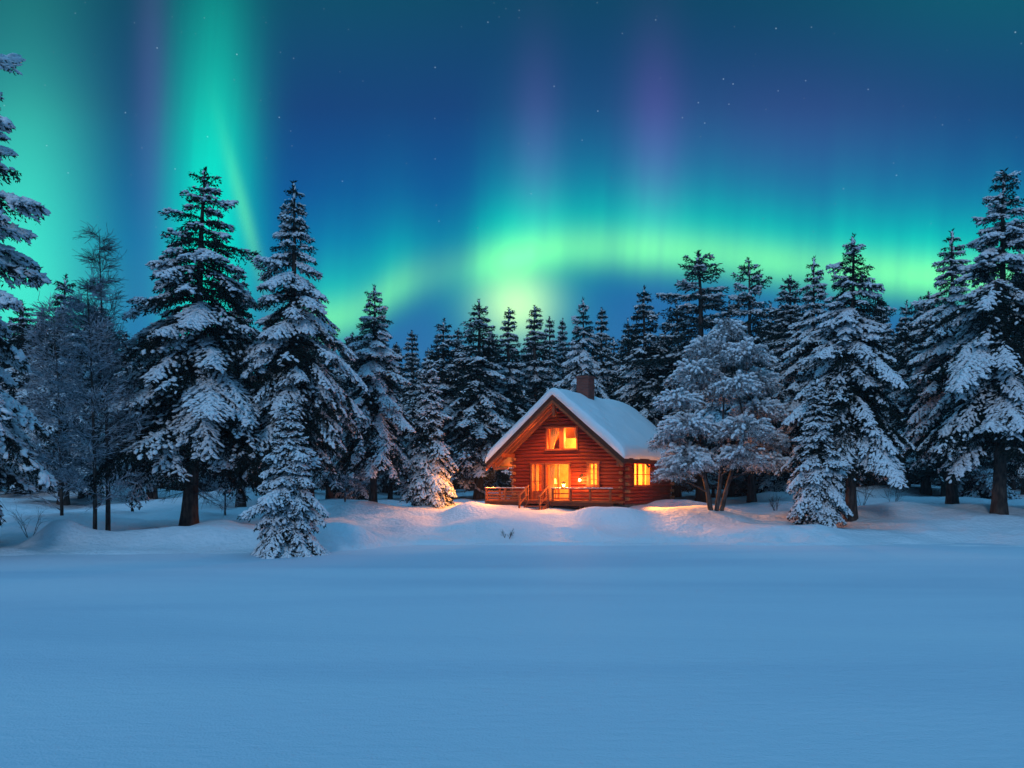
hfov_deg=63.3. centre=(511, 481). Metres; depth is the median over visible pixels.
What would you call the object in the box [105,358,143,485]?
spruce tree
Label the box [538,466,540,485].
window
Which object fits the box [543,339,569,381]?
spruce tree
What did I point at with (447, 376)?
spruce tree
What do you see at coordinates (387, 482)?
spruce tree
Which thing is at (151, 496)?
spruce tree
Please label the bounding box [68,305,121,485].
spruce tree
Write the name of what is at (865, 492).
bare shrub
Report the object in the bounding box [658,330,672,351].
spruce tree
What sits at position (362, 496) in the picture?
spruce tree
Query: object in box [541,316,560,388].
spruce tree
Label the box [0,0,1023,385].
sky
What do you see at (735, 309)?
spruce tree
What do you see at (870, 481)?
spruce tree
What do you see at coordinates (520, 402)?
spruce tree
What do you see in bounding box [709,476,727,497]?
spruce tree
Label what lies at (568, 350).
spruce tree
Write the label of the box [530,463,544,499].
side door
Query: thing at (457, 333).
spruce tree
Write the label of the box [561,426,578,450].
window
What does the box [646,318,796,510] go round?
frosted tree
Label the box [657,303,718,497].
spruce tree
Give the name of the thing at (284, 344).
spruce tree
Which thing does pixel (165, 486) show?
spruce tree
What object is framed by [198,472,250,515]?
leafless tree
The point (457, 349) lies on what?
spruce tree
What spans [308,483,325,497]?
spruce tree
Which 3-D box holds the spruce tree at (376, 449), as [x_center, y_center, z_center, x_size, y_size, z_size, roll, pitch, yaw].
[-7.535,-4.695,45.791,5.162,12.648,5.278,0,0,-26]
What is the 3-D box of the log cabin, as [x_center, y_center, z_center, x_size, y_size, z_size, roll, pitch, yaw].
[4.242,-1.920,47.909,8.660,8.260,10.151,0,0,33]
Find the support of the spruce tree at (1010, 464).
on the snowy ground
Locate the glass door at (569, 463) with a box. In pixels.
[544,462,570,499]
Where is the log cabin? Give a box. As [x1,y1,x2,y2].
[485,374,674,509]
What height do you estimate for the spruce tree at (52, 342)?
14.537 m
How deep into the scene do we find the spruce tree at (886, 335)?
76.85 m
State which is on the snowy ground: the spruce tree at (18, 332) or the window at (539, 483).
the spruce tree at (18, 332)
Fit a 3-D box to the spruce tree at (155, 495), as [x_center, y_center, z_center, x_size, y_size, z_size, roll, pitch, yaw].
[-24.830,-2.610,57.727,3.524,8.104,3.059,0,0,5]
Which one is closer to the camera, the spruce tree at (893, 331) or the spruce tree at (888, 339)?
the spruce tree at (888, 339)
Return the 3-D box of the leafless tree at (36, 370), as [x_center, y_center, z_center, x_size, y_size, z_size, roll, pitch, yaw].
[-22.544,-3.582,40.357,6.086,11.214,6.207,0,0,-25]
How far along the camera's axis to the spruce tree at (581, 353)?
55.65 m
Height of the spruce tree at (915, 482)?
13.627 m
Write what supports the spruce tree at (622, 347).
on the snowy ground
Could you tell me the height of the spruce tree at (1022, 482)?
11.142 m
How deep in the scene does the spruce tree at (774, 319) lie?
89.83 m
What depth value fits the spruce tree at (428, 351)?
79.27 m
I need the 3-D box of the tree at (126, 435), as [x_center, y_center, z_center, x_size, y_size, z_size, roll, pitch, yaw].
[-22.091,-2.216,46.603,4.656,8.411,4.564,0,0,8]
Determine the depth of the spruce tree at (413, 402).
58.13 m
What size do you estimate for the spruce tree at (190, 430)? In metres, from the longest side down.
16.999 x 9.842 x 9.654 m
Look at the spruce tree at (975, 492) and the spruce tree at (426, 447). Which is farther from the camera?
the spruce tree at (975, 492)
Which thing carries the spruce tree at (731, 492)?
on the snowy ground
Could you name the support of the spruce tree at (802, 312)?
on the snowy ground
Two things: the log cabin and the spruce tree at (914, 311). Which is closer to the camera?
the log cabin
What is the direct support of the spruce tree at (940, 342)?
on the snowy ground
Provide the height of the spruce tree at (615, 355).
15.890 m
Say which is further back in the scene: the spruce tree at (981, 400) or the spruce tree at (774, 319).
the spruce tree at (774, 319)
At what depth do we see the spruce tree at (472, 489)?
71.93 m
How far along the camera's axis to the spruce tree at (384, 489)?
67.09 m
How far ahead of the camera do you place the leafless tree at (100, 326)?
34.35 m
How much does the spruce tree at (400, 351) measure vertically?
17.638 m
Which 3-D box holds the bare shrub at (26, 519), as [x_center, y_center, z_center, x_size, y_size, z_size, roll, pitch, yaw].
[-19.955,1.472,34.417,2.007,1.787,1.595,0,0,0]
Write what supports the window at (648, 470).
in the log cabin
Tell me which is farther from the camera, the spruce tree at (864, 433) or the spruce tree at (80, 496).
the spruce tree at (80, 496)
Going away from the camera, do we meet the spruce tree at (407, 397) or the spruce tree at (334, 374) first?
the spruce tree at (334, 374)
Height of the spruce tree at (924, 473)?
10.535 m
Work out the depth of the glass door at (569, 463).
46.06 m
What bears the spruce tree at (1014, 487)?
on the snowy ground
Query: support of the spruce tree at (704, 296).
on the snowy ground
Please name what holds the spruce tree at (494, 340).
on the snowy ground
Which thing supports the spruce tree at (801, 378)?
on the snowy ground
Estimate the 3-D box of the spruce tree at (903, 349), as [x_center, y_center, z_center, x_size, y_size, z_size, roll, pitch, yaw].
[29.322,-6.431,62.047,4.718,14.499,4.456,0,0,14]
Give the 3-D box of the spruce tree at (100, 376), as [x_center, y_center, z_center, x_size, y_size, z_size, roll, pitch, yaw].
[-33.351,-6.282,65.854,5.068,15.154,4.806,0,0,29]
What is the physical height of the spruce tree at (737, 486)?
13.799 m
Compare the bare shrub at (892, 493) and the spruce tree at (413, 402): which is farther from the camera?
the spruce tree at (413, 402)
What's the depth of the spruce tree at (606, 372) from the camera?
65.77 m
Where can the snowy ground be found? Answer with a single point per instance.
(150, 526)
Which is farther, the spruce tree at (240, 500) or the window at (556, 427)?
the spruce tree at (240, 500)
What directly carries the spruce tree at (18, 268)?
on the snowy ground
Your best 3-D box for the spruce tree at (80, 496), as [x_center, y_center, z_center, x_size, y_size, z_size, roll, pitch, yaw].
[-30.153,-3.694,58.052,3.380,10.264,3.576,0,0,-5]
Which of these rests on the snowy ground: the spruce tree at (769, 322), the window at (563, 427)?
the spruce tree at (769, 322)
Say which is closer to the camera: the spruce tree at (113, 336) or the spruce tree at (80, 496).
the spruce tree at (80, 496)
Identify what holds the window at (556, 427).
in the log cabin
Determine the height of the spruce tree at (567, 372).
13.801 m
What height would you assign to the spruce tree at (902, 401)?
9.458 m
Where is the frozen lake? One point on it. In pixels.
(692, 655)
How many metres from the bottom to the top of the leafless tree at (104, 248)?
13.835 m
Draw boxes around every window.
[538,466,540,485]
[545,426,560,450]
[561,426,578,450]
[586,461,600,486]
[632,463,650,486]
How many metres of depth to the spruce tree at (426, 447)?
46.20 m
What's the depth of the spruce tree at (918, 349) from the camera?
59.78 m
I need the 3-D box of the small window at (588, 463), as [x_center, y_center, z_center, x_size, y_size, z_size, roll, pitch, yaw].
[4.422,-0.430,44.901,0.820,1.380,0.270,0,0,33]
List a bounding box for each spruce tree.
[0,53,59,526]
[0,300,43,495]
[0,381,13,491]
[3,347,58,493]
[5,274,112,505]
[7,316,33,376]
[41,320,77,379]
[56,359,103,498]
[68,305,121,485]
[74,166,276,525]
[78,315,122,480]
[96,302,120,373]
[104,331,134,485]
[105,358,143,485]
[117,334,157,498]
[133,412,162,498]
[142,348,183,490]
[199,264,271,507]
[199,464,220,491]
[225,180,369,496]
[236,400,329,558]
[307,335,358,498]
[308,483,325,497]
[318,331,381,488]
[320,382,377,499]
[326,284,422,502]
[345,351,379,478]
[377,359,402,488]
[377,392,403,499]
[378,375,397,492]
[392,342,410,490]
[392,347,405,401]
[394,374,421,494]
[397,354,459,507]
[398,330,421,453]
[399,358,420,430]
[417,318,484,496]
[422,347,433,368]
[442,299,513,499]
[449,328,466,372]
[449,339,467,488]
[467,355,495,490]
[481,329,516,490]
[489,307,529,490]
[512,305,557,421]
[516,344,542,403]
[523,346,532,402]
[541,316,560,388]
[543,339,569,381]
[551,318,569,388]
[553,297,609,398]
[557,338,577,383]
[561,364,576,389]
[591,307,619,398]
[599,337,623,393]
[610,318,641,405]
[613,285,689,492]
[620,250,783,502]
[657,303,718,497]
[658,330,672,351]
[693,300,766,496]
[708,256,796,502]
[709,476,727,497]
[734,337,773,495]
[742,275,808,481]
[754,300,782,371]
[757,366,798,492]
[767,255,845,479]
[768,304,786,338]
[774,233,920,521]
[780,302,807,355]
[784,376,854,527]
[845,332,873,486]
[860,334,890,485]
[865,314,895,484]
[868,298,894,484]
[870,300,933,486]
[884,320,896,346]
[889,291,938,494]
[891,321,912,365]
[891,367,911,487]
[899,228,993,503]
[906,404,992,496]
[908,296,926,352]
[911,356,938,484]
[913,167,1023,514]
[934,457,1022,499]
[993,313,1023,487]
[1007,464,1023,494]
[1008,321,1018,489]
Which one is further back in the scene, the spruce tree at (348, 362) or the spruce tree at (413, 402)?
the spruce tree at (348, 362)
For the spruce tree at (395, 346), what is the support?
on the snowy ground
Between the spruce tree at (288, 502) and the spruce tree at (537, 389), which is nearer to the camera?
the spruce tree at (288, 502)
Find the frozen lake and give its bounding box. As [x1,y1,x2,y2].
[0,542,1023,767]
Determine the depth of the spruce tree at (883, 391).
64.33 m
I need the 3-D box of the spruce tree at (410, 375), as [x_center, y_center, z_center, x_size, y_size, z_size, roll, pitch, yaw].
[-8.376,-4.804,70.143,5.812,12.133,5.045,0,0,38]
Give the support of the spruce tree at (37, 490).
on the snowy ground
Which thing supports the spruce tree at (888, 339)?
on the snowy ground
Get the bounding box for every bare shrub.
[7,503,46,537]
[501,527,513,538]
[768,493,781,510]
[844,473,883,505]
[876,480,905,501]
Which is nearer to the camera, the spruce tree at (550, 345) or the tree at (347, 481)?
the tree at (347, 481)
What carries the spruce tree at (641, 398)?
on the snowy ground
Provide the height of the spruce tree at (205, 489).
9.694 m
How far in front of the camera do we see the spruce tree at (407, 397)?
65.65 m
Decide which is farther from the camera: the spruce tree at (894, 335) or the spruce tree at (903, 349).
the spruce tree at (894, 335)
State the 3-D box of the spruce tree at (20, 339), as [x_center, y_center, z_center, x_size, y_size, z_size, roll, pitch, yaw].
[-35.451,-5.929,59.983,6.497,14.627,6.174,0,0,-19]
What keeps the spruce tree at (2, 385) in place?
on the snowy ground
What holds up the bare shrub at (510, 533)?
on the snowy ground
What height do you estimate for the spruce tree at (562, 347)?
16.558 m
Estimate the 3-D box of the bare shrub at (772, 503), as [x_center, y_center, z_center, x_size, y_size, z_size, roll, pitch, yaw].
[14.477,1.083,46.152,0.885,1.174,1.344,0,0,0]
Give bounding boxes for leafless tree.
[0,291,110,515]
[29,260,155,529]
[56,220,154,530]
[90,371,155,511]
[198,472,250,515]
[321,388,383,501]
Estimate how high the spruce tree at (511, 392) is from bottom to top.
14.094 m
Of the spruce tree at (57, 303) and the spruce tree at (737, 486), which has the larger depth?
the spruce tree at (737, 486)
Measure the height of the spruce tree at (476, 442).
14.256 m
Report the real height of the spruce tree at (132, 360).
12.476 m
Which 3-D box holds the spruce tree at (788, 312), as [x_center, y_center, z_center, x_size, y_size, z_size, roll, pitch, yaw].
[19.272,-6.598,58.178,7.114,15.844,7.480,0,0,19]
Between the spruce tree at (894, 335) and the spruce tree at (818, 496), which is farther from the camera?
the spruce tree at (894, 335)
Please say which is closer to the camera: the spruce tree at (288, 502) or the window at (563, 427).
the spruce tree at (288, 502)
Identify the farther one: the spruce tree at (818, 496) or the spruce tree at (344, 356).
the spruce tree at (344, 356)
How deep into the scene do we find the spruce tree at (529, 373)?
78.22 m
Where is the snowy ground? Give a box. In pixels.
[0,484,1023,555]
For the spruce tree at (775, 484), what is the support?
on the snowy ground
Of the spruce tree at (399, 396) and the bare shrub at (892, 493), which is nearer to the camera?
the bare shrub at (892, 493)

